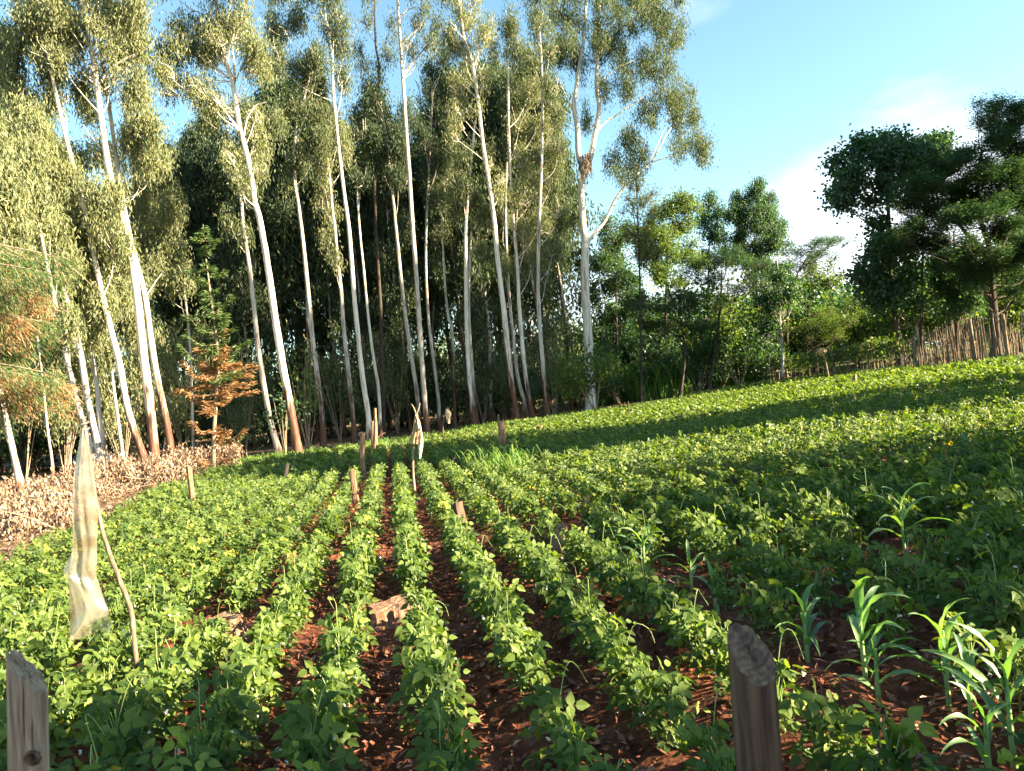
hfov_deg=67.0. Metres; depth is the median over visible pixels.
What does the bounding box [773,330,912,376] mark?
fence creeper
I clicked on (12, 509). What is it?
brush heap
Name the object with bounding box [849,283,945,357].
undergrowth shrub
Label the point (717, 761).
bean plant
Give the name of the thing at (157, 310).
plantation eucalyptus
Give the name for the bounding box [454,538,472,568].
bean plant
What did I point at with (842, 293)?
undergrowth shrub
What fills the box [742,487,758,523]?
bean plant
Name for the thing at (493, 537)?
bean plant
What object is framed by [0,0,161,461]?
eucalyptus tree
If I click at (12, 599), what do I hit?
bean plant
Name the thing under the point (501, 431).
wooden post
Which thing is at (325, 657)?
bean plant
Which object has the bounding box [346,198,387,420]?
plantation eucalyptus
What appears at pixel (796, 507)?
bean plant
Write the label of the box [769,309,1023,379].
stick fence
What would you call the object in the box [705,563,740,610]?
bean plant
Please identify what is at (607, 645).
bean plant
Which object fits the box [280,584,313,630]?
bean plant
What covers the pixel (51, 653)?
bean plant
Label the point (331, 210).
eucalyptus tree
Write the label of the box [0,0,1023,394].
sky
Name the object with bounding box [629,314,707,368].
undergrowth shrub
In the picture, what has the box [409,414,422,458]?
sack rag
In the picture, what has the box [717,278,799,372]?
undergrowth shrub
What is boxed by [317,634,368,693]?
bean plant
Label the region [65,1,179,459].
eucalyptus tree
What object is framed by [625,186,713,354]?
leafy tree
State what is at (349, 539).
bean plant
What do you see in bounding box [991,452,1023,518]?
bean plant
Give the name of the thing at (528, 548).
bean plant
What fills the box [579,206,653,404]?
leafy tree
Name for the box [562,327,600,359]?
undergrowth shrub
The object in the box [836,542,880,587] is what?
bean plant
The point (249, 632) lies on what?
bean plant
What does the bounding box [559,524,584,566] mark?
bean plant
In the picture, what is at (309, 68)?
eucalyptus tree
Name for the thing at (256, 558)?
bean plant
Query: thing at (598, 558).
bean plant
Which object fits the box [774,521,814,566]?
bean plant
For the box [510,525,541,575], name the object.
bean plant
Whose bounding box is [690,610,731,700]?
bean plant
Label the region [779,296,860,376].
acacia tree
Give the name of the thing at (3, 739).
bean plant
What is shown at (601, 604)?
bean plant
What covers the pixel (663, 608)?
bean plant
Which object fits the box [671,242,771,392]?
acacia tree
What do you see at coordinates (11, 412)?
eucalyptus regrowth
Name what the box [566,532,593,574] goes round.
bean plant
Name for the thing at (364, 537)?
bean plant
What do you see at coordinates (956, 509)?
bean plant
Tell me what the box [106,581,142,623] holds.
bean plant
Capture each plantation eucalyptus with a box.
[0,86,67,476]
[0,101,58,471]
[0,101,76,473]
[0,354,38,455]
[0,419,25,471]
[2,111,89,471]
[32,92,67,344]
[78,182,123,457]
[101,165,143,444]
[108,178,173,455]
[115,178,166,442]
[122,141,212,452]
[128,163,205,444]
[157,134,234,445]
[160,137,202,446]
[170,119,246,404]
[171,121,253,446]
[176,114,257,446]
[184,117,252,444]
[195,115,245,389]
[200,128,293,451]
[202,124,255,402]
[225,133,286,441]
[231,89,303,442]
[231,94,303,439]
[239,197,295,437]
[245,67,308,384]
[246,66,356,438]
[249,67,318,436]
[252,61,348,440]
[283,77,344,435]
[284,86,360,437]
[289,295,357,435]
[318,115,394,431]
[318,130,401,431]
[329,102,372,429]
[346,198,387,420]
[347,75,430,426]
[349,143,404,431]
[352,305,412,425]
[355,101,429,431]
[358,106,439,430]
[395,148,455,427]
[400,196,447,419]
[402,137,450,417]
[402,153,440,405]
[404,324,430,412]
[407,101,481,422]
[413,83,480,425]
[418,66,511,420]
[422,85,483,377]
[432,59,494,416]
[432,61,528,427]
[442,301,524,414]
[453,60,525,418]
[455,48,521,415]
[457,54,531,392]
[479,51,545,410]
[485,67,577,414]
[486,64,582,414]
[496,64,537,364]
[498,61,572,412]
[522,47,590,411]
[523,69,609,408]
[545,77,569,406]
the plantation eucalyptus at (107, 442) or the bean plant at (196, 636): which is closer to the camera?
the bean plant at (196, 636)
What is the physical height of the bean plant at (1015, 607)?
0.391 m
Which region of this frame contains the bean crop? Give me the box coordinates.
[0,354,1023,770]
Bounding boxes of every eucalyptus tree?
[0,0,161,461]
[0,4,54,482]
[0,73,104,466]
[0,104,48,494]
[2,127,134,476]
[9,116,97,462]
[21,0,148,463]
[50,167,125,459]
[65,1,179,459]
[85,241,157,462]
[119,160,181,467]
[136,172,204,453]
[142,0,302,453]
[192,82,296,453]
[259,0,371,443]
[269,32,346,447]
[304,109,357,444]
[338,88,390,438]
[346,0,403,437]
[352,66,425,432]
[396,0,447,434]
[409,37,459,430]
[421,157,461,428]
[427,0,519,420]
[439,96,478,426]
[462,165,498,423]
[463,175,497,425]
[492,0,529,418]
[500,60,564,418]
[508,0,581,415]
[543,0,722,411]
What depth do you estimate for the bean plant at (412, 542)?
6.64 m
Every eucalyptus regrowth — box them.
[0,335,85,481]
[0,360,26,438]
[24,321,118,477]
[30,344,135,451]
[58,329,173,461]
[96,347,201,457]
[128,302,215,453]
[198,345,280,453]
[293,315,368,440]
[359,310,418,433]
[443,322,513,423]
[511,300,580,414]
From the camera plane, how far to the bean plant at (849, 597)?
4.05 m
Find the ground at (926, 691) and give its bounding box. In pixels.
[0,337,1023,770]
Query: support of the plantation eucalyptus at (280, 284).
on the ground at (926, 691)
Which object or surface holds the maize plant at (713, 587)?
on the ground at (926, 691)
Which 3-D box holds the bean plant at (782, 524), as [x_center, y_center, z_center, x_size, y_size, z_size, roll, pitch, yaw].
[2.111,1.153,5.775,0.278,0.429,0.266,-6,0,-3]
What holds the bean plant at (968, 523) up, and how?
on the ground at (926, 691)
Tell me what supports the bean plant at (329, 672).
on the ground at (926, 691)
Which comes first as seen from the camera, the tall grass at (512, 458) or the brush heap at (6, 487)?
the tall grass at (512, 458)
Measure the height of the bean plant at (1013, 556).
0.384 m
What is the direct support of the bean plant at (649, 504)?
on the ground at (926, 691)
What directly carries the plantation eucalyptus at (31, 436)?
on the ground at (926, 691)
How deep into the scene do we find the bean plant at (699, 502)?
7.30 m
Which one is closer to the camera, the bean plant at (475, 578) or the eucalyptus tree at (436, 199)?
the bean plant at (475, 578)
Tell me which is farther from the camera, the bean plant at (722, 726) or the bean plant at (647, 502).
the bean plant at (647, 502)
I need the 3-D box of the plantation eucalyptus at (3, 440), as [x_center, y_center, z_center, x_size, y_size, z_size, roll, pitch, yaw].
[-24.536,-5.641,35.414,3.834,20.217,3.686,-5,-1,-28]
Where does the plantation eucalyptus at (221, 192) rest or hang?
on the ground at (926, 691)
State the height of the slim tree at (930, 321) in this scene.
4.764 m
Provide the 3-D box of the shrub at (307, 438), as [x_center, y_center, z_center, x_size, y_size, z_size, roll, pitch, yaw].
[-8.430,0.355,30.996,2.317,4.866,1.821,-6,0,0]
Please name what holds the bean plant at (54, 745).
on the ground at (926, 691)
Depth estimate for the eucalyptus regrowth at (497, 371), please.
40.43 m
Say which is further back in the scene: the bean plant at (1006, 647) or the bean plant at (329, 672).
the bean plant at (329, 672)
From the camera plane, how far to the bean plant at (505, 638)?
3.97 m
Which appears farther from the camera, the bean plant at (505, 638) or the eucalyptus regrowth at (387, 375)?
the eucalyptus regrowth at (387, 375)
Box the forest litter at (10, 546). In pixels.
[0,401,626,560]
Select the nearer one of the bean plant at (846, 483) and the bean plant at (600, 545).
the bean plant at (600, 545)
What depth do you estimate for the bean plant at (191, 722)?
3.24 m
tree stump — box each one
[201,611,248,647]
[368,594,420,630]
[452,457,458,467]
[549,521,570,556]
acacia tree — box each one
[619,284,730,397]
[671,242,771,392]
[765,231,865,377]
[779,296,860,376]
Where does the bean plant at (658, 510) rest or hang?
on the ground at (926, 691)
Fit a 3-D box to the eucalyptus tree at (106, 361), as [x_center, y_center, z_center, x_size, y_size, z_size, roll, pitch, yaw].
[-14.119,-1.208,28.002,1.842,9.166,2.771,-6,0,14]
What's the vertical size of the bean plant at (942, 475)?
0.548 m
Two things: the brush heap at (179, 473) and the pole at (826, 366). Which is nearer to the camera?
the brush heap at (179, 473)
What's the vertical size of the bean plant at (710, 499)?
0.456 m
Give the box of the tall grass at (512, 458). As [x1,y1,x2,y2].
[451,442,540,482]
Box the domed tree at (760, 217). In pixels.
[713,174,798,380]
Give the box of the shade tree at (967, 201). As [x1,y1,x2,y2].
[876,88,1023,357]
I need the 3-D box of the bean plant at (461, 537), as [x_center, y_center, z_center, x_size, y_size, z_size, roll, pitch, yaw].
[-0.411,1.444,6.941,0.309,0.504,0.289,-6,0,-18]
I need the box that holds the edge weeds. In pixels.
[192,353,1023,475]
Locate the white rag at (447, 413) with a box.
[445,409,450,422]
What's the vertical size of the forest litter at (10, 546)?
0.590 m
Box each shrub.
[0,425,38,474]
[6,394,77,472]
[15,399,104,463]
[24,399,119,455]
[92,398,163,456]
[95,387,197,448]
[126,375,236,452]
[128,381,203,451]
[177,396,241,449]
[228,397,260,443]
[254,383,309,439]
[255,389,312,451]
[267,335,332,449]
[292,373,373,435]
[293,378,362,437]
[293,380,330,434]
[350,362,419,429]
[387,360,439,424]
[405,366,482,425]
[430,360,460,418]
[458,377,516,419]
[479,378,511,417]
[514,354,580,412]
[546,344,623,409]
[552,359,583,405]
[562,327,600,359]
[570,316,635,402]
[573,332,628,365]
[577,299,678,361]
[579,339,631,405]
[593,319,673,377]
[615,313,683,394]
[620,327,694,390]
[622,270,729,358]
[626,284,713,321]
[629,279,694,385]
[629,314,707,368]
[660,308,715,387]
[672,334,734,392]
[674,300,732,386]
[690,309,785,384]
[692,301,764,387]
[693,272,804,378]
[697,293,767,373]
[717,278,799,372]
[725,235,803,372]
[726,273,829,377]
[731,313,790,380]
[741,285,794,373]
[753,278,850,372]
[778,289,834,371]
[785,311,849,373]
[816,282,912,360]
[820,278,851,361]
[825,292,899,365]
[826,287,908,367]
[831,293,881,367]
[833,285,890,359]
[842,262,931,345]
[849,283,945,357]
[865,260,948,362]
[884,259,944,356]
[899,264,978,354]
[917,233,1008,340]
[930,308,989,353]
[938,279,1005,353]
[984,283,1023,343]
[987,278,1023,335]
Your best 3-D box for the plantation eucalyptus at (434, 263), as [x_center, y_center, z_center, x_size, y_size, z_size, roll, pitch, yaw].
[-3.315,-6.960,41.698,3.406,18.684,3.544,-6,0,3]
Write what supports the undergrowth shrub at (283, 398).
on the ground at (926, 691)
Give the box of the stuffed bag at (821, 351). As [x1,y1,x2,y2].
[817,347,826,355]
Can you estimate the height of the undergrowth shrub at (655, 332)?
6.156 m
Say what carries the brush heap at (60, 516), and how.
on the ground at (926, 691)
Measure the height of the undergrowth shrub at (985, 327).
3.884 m
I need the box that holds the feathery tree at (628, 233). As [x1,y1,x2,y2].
[614,162,682,402]
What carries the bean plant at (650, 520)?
on the ground at (926, 691)
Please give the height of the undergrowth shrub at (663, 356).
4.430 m
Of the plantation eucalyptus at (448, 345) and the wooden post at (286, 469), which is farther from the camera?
the plantation eucalyptus at (448, 345)
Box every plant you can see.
[0,581,15,636]
[0,588,32,624]
[0,599,15,632]
[0,612,37,661]
[0,625,36,661]
[0,656,35,668]
[0,663,5,691]
[0,675,6,722]
[0,694,73,759]
[0,709,61,770]
[0,723,6,769]
[4,609,54,657]
[18,647,52,691]
[22,591,66,637]
[22,610,63,656]
[25,631,75,687]
[26,612,82,678]
[36,592,69,636]
[44,670,95,736]
[45,621,87,665]
[46,668,83,747]
[49,598,69,624]
[50,663,110,732]
[60,587,69,618]
[68,631,117,659]
[68,671,169,770]
[75,618,115,656]
[80,640,135,695]
[81,620,133,695]
[89,593,119,636]
[96,672,173,756]
[100,683,163,768]
[104,590,136,627]
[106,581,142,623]
[107,594,128,636]
[107,626,149,671]
[112,622,152,666]
[118,674,184,739]
[119,568,151,619]
[125,571,152,617]
[126,616,161,658]
[132,560,162,610]
[134,626,198,730]
[139,583,180,654]
[144,647,197,709]
[145,575,187,637]
[149,599,175,644]
[154,616,202,701]
[158,586,195,620]
[159,583,191,621]
[160,726,234,770]
[166,622,220,668]
[169,559,211,610]
[171,575,210,618]
[177,677,249,770]
[181,623,218,686]
[184,568,214,604]
[184,683,260,770]
[185,564,218,599]
[192,598,236,658]
[192,617,229,662]
[196,647,266,763]
[199,560,228,593]
[204,661,270,753]
[216,573,254,613]
[221,643,288,733]
[225,571,262,611]
[227,614,288,691]
[228,565,265,603]
[228,644,283,702]
[234,543,273,598]
[237,550,272,588]
[242,620,294,673]
[251,552,273,587]
[252,616,297,660]
[252,634,291,678]
[254,597,297,641]
[254,598,295,647]
[265,677,359,770]
[266,595,301,636]
[273,565,310,625]
[273,570,313,612]
[278,679,363,769]
[280,551,313,605]
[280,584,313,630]
[285,543,317,580]
[288,555,324,593]
[290,680,359,750]
[291,565,315,599]
[293,553,327,591]
[294,660,369,733]
[295,538,332,575]
[296,545,328,576]
[299,550,323,575]
[310,596,367,683]
[314,630,377,713]
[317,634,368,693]
[318,616,357,653]
[325,617,364,667]
[332,600,378,647]
[334,557,379,598]
[335,545,371,589]
[336,544,373,585]
[336,558,378,615]
[337,565,373,612]
[338,554,378,590]
[339,519,370,558]
[345,533,372,555]
[350,541,383,577]
[352,536,386,572]
[390,530,426,587]
[390,628,465,733]
[391,525,418,566]
[391,547,428,589]
[393,536,433,595]
[394,523,428,551]
[394,599,448,655]
[394,610,453,670]
[395,540,431,572]
[398,527,419,547]
[399,642,455,709]
[400,590,444,633]
[403,583,448,625]
[404,688,484,770]
[406,538,433,566]
[406,651,481,746]
[409,540,431,579]
[410,700,481,770]
[411,630,467,687]
[412,602,450,656]
[421,712,476,770]
[440,522,456,547]
[441,510,473,562]
[445,522,475,557]
[448,528,478,566]
[449,539,482,578]
[450,518,482,570]
[450,544,471,587]
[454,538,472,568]
[454,550,481,602]
[457,556,498,597]
[461,535,496,589]
[463,558,495,616]
[465,568,509,618]
[466,560,503,609]
[473,578,498,617]
[475,572,517,642]
[481,578,534,640]
[485,590,531,667]
[485,596,533,651]
[486,506,515,551]
[491,506,524,557]
[492,621,547,683]
[493,632,544,693]
[496,518,525,554]
[500,525,524,563]
[502,630,567,712]
[503,528,533,565]
[503,532,527,575]
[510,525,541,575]
[514,539,541,585]
[518,541,557,582]
[518,660,595,770]
[525,532,572,600]
[526,545,563,589]
[528,553,572,603]
[532,554,576,614]
[534,503,565,541]
[538,711,612,770]
[543,572,580,617]
[547,493,552,513]
[555,583,601,639]
[558,562,600,627]
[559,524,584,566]
[561,526,594,567]
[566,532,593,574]
[569,576,617,654]
[569,603,606,663]
[578,517,604,552]
[579,521,616,584]
[582,613,634,661]
[584,537,621,594]
[587,549,616,596]
[588,616,644,687]
[590,494,620,538]
[591,621,654,707]
[594,507,614,539]
[598,511,618,540]
[603,508,624,538]
[603,549,639,600]
[604,644,659,725]
[605,503,639,555]
[605,539,639,606]
[610,507,648,552]
[612,522,684,570]
[615,563,656,619]
[617,658,697,739]
[624,544,672,619]
[625,513,664,556]
[631,509,671,565]
[639,669,710,753]
[641,484,658,533]
[642,576,690,636]
[644,495,676,543]
[644,496,670,534]
[647,502,667,534]
[648,584,697,647]
[661,495,699,545]
[662,508,690,552]
[663,598,716,664]
[664,588,717,677]
[666,539,705,591]
[670,686,732,770]
[671,506,710,554]
[682,727,735,770]
[687,489,707,520]
[688,481,722,524]
[688,510,725,560]
[690,503,727,558]
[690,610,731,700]
[692,558,730,616]
[694,524,727,567]
[697,490,725,525]
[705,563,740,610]
[706,492,747,529]
[706,632,730,694]
[711,526,750,569]
[716,495,743,540]
[724,487,757,540]
[727,525,769,579]
[727,574,778,635]
[735,523,772,586]
[739,502,777,546]
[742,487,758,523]
[745,491,783,551]
[746,468,787,514]
[749,544,788,593]
[750,579,803,646]
[753,489,784,529]
[760,487,800,523]
[760,527,808,597]
[772,488,815,531]
[774,513,812,554]
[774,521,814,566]
[774,552,814,606]
[775,583,832,662]
[775,626,812,735]
[778,677,861,770]
[781,480,816,528]
[788,475,824,507]
[790,519,832,572]
[792,556,842,615]
[796,489,848,535]
[798,478,828,505]
[804,699,895,770]
[807,520,851,575]
[810,476,842,513]
[815,487,849,546]
[820,465,861,522]
[824,538,857,586]
[825,620,922,707]
[828,481,869,531]
[828,500,868,547]
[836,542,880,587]
[837,699,947,770]
[840,567,907,646]
[847,576,921,684]
[849,467,898,534]
[857,482,954,554]
[858,472,895,504]
[861,541,911,593]
[863,486,906,536]
[864,557,928,649]
[869,457,900,515]
[871,598,989,711]
[880,493,929,538]
[883,533,934,605]
[885,471,924,522]
[886,450,922,472]
[893,550,953,616]
[902,480,946,525]
[904,524,956,570]
[912,477,956,527]
[914,563,977,619]
[922,621,1023,768]
[924,468,972,530]
[928,454,968,506]
[928,528,966,586]
[931,611,1006,695]
[937,511,999,584]
[937,632,989,730]
[939,681,1016,769]
[942,482,979,529]
[942,565,1000,628]
[948,503,993,561]
[951,434,967,464]
[952,470,988,510]
[960,526,1020,604]
[962,485,1014,522]
[965,485,1023,569]
[965,545,1023,640]
[971,473,1016,506]
[976,625,1023,711]
[979,466,1023,507]
[981,489,1021,532]
[981,508,1023,569]
[982,581,1023,662]
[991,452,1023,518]
[993,487,1023,530]
[994,545,1023,598]
[1014,528,1023,572]
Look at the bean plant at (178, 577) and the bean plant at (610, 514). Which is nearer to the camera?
the bean plant at (178, 577)
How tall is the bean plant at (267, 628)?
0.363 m
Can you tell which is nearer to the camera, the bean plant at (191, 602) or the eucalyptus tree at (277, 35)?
the bean plant at (191, 602)
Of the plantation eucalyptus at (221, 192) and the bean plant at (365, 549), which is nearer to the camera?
the bean plant at (365, 549)
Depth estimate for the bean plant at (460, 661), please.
4.10 m
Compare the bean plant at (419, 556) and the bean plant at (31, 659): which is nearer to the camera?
the bean plant at (31, 659)
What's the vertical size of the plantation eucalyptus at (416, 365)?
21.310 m
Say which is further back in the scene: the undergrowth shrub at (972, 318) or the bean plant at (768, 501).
the undergrowth shrub at (972, 318)
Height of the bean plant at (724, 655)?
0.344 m
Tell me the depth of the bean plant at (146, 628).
5.26 m
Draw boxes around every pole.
[411,403,419,502]
[442,406,449,440]
[823,355,828,376]
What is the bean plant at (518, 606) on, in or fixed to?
on the ground at (926, 691)
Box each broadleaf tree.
[813,123,936,365]
[902,126,961,365]
[919,232,988,362]
[983,232,1023,351]
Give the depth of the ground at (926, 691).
4.43 m
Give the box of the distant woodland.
[3,273,1022,458]
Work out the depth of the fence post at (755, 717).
1.88 m
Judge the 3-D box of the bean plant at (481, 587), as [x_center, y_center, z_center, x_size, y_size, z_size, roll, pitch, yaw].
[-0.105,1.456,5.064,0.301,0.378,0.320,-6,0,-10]
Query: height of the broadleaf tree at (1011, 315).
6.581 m
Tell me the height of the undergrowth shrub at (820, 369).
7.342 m
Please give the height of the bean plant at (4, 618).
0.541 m
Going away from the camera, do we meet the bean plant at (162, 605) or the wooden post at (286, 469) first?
the bean plant at (162, 605)
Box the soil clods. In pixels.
[21,446,1023,770]
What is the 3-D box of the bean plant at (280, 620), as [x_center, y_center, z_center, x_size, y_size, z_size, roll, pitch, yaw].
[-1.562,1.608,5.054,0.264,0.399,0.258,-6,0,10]
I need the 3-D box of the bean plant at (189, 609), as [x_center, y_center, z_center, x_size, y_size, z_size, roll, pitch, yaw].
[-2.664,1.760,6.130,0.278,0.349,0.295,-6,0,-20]
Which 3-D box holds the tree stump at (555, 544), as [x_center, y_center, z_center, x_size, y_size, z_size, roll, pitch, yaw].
[0.437,1.455,7.280,0.242,0.324,0.268,-6,0,0]
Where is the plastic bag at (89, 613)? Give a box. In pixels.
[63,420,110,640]
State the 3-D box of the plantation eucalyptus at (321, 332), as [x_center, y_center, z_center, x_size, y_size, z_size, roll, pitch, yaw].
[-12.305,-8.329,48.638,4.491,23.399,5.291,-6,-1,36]
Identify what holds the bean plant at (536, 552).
on the ground at (926, 691)
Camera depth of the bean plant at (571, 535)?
6.44 m
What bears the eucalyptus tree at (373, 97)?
on the ground at (926, 691)
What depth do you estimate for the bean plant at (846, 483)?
6.69 m
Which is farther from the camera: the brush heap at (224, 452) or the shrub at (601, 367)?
the shrub at (601, 367)
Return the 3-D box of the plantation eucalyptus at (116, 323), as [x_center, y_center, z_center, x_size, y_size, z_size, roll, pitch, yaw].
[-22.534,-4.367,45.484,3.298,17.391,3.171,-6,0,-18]
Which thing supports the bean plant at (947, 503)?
on the ground at (926, 691)
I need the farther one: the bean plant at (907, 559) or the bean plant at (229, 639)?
the bean plant at (229, 639)
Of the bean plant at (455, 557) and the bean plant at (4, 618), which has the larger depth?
the bean plant at (455, 557)
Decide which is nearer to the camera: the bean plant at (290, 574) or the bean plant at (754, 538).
the bean plant at (754, 538)
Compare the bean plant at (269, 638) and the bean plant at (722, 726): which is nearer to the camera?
the bean plant at (722, 726)
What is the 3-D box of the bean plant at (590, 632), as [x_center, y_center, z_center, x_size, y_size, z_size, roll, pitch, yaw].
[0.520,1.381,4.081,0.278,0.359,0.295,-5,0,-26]
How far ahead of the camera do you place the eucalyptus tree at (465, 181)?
36.93 m
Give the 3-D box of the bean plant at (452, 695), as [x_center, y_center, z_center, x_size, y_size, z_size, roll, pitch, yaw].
[-0.321,1.454,3.540,0.318,0.412,0.362,-6,0,21]
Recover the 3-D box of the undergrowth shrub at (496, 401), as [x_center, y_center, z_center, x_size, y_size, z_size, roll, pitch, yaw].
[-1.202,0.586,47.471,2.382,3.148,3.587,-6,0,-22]
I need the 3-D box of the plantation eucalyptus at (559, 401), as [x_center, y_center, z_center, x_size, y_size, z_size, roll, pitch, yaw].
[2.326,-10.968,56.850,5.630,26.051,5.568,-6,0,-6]
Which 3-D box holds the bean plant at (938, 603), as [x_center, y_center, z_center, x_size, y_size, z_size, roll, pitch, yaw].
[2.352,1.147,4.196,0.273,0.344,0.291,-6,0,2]
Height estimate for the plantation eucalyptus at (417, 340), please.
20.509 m
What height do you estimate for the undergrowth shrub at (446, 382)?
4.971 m
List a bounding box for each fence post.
[6,649,49,770]
[727,623,782,770]
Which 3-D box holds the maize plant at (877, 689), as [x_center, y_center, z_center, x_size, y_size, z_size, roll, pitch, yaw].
[1.588,1.232,3.448,0.419,0.392,0.176,-6,0,8]
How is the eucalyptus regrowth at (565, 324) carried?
on the ground at (926, 691)
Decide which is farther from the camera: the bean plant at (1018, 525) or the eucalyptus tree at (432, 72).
the eucalyptus tree at (432, 72)
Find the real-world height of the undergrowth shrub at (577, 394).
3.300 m
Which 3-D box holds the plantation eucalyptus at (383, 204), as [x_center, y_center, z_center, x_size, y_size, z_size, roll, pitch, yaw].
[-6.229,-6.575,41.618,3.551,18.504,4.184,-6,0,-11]
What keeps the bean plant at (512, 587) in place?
on the ground at (926, 691)
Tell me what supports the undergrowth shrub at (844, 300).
on the ground at (926, 691)
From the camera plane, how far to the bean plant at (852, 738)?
2.71 m
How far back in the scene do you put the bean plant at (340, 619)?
4.60 m
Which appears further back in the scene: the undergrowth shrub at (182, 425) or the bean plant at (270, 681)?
the undergrowth shrub at (182, 425)
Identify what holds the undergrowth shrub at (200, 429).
on the ground at (926, 691)
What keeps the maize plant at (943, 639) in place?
on the ground at (926, 691)
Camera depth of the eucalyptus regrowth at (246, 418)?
35.27 m
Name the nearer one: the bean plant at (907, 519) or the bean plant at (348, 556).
the bean plant at (907, 519)
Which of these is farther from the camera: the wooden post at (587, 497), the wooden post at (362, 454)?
the wooden post at (362, 454)
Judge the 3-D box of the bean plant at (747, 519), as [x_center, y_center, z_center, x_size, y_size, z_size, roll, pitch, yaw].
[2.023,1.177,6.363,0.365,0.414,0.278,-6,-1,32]
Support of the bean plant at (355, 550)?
on the ground at (926, 691)
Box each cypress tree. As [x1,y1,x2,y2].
[0,189,91,442]
[166,224,262,471]
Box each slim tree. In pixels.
[752,255,807,378]
[880,284,947,362]
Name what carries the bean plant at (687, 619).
on the ground at (926, 691)
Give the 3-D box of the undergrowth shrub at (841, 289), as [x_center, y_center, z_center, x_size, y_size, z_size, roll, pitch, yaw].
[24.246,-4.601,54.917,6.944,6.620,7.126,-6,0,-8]
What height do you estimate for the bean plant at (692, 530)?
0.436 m
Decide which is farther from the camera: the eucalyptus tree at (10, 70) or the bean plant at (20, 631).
the eucalyptus tree at (10, 70)
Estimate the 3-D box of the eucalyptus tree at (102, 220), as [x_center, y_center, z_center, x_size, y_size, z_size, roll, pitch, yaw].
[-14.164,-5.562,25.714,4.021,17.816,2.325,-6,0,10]
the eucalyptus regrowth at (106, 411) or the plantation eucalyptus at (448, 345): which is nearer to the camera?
the eucalyptus regrowth at (106, 411)
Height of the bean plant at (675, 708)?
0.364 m
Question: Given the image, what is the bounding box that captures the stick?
[81,418,142,687]
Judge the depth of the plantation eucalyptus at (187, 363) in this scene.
45.45 m
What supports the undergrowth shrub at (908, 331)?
on the ground at (926, 691)
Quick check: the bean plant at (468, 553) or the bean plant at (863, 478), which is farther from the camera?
the bean plant at (863, 478)
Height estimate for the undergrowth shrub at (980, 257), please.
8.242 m
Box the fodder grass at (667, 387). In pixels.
[596,355,771,404]
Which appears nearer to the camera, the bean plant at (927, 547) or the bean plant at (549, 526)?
the bean plant at (927, 547)
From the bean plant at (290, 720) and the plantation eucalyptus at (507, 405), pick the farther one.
the plantation eucalyptus at (507, 405)
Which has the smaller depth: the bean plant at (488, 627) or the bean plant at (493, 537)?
the bean plant at (488, 627)
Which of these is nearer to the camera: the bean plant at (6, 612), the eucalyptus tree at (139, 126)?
the bean plant at (6, 612)
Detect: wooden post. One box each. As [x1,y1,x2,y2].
[181,463,194,513]
[283,463,288,491]
[349,469,360,508]
[358,432,367,480]
[371,408,384,455]
[451,501,467,530]
[497,414,510,446]
[583,495,589,513]
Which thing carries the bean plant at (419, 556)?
on the ground at (926, 691)
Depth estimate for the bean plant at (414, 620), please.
4.46 m
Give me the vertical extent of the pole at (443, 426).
1.110 m
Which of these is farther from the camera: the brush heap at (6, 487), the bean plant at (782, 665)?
the brush heap at (6, 487)
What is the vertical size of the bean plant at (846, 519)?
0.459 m
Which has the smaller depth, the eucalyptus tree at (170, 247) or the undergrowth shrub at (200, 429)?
the eucalyptus tree at (170, 247)
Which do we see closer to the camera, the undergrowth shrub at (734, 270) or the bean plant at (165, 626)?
the bean plant at (165, 626)
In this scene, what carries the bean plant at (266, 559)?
on the ground at (926, 691)
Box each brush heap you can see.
[0,466,60,505]
[0,475,121,540]
[0,491,58,527]
[3,461,143,502]
[56,443,185,493]
[120,443,220,481]
[160,432,246,468]
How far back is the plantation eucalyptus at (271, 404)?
47.63 m
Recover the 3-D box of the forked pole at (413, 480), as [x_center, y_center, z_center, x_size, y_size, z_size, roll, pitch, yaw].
[-1.488,1.082,12.184,0.246,1.599,0.044,-6,0,0]
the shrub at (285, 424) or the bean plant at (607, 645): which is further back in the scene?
the shrub at (285, 424)
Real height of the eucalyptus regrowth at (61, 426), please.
6.861 m
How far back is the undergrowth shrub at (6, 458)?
39.28 m
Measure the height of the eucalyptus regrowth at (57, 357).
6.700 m
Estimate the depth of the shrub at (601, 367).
35.69 m
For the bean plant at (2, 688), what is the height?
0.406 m
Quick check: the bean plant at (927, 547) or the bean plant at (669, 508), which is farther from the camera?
the bean plant at (669, 508)
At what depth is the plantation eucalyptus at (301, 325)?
45.29 m
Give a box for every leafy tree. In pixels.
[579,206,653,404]
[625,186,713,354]
[688,186,737,386]
[791,253,855,372]
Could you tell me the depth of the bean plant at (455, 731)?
2.99 m
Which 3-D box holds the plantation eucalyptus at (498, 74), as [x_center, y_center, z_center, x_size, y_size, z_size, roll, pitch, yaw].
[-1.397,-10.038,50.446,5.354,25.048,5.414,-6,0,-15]
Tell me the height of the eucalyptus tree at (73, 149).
14.446 m
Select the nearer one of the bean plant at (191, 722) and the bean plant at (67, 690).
the bean plant at (191, 722)
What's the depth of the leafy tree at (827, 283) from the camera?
51.14 m
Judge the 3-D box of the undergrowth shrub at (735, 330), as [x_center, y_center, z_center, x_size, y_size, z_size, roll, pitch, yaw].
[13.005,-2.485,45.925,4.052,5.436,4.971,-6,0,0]
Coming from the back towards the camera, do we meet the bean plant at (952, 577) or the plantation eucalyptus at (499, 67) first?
the plantation eucalyptus at (499, 67)
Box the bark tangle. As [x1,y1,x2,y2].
[576,153,595,180]
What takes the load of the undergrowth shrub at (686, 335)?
on the ground at (926, 691)
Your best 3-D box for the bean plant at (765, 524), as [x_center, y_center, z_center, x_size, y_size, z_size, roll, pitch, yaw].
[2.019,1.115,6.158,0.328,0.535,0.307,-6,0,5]

